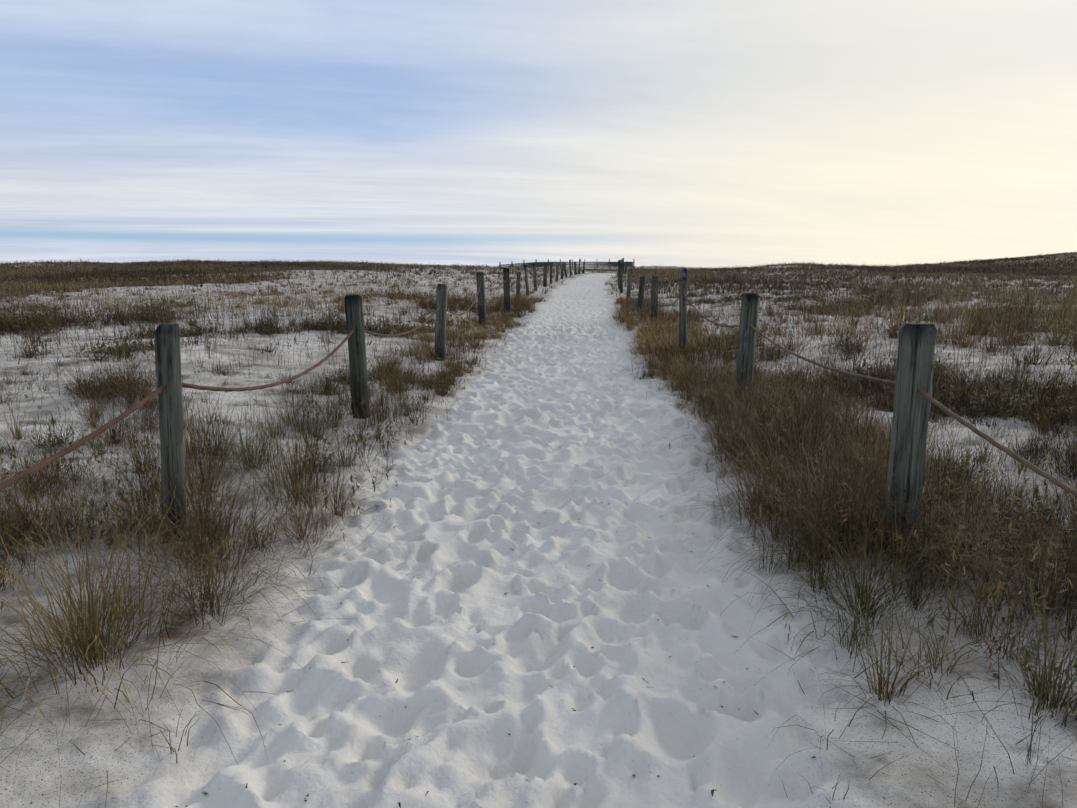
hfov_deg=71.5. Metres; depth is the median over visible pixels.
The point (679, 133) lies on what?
sky
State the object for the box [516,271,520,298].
fence post
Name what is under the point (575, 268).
fence post
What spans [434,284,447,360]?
fence post
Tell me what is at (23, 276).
dune grass
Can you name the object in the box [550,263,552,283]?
fence post
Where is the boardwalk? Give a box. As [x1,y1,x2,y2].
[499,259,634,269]
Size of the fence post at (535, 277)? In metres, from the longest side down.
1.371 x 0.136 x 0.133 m
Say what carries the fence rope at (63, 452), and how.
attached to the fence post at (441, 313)
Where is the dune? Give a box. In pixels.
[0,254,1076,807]
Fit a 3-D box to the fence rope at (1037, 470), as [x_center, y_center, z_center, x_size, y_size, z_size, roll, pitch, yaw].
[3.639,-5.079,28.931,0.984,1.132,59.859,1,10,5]
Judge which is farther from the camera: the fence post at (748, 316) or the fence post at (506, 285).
the fence post at (506, 285)
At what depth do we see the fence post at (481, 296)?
14.37 m
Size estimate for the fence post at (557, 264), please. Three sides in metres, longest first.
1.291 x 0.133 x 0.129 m
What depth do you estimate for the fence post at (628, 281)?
23.56 m
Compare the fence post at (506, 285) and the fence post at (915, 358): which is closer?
the fence post at (915, 358)
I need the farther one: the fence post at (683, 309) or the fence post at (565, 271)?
the fence post at (565, 271)
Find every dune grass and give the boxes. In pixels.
[0,251,1076,301]
[0,270,1076,378]
[0,319,1076,807]
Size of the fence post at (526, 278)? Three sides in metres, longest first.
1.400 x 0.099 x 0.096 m
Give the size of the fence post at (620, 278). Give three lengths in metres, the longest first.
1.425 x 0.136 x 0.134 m
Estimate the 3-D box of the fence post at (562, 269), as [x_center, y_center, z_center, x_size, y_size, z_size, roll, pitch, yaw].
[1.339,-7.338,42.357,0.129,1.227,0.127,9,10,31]
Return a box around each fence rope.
[0,263,583,489]
[621,266,1076,496]
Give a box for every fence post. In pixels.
[155,324,186,543]
[345,295,370,418]
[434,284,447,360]
[476,272,485,323]
[503,268,509,312]
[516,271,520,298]
[524,265,529,295]
[533,264,537,290]
[543,263,546,286]
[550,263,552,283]
[556,263,558,280]
[561,263,563,278]
[563,262,566,276]
[574,262,576,274]
[619,263,622,292]
[626,268,631,297]
[637,276,645,309]
[650,276,658,324]
[679,268,686,353]
[735,293,759,399]
[884,323,937,558]
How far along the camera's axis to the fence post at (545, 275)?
31.99 m
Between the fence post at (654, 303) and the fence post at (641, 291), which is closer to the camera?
the fence post at (654, 303)
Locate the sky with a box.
[0,0,1076,267]
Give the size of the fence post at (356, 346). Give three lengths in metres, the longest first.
1.367 x 0.123 x 0.122 m
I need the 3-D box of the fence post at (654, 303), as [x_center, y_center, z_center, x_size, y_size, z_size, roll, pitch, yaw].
[2.298,-1.885,14.874,0.119,1.301,0.117,-4,12,-18]

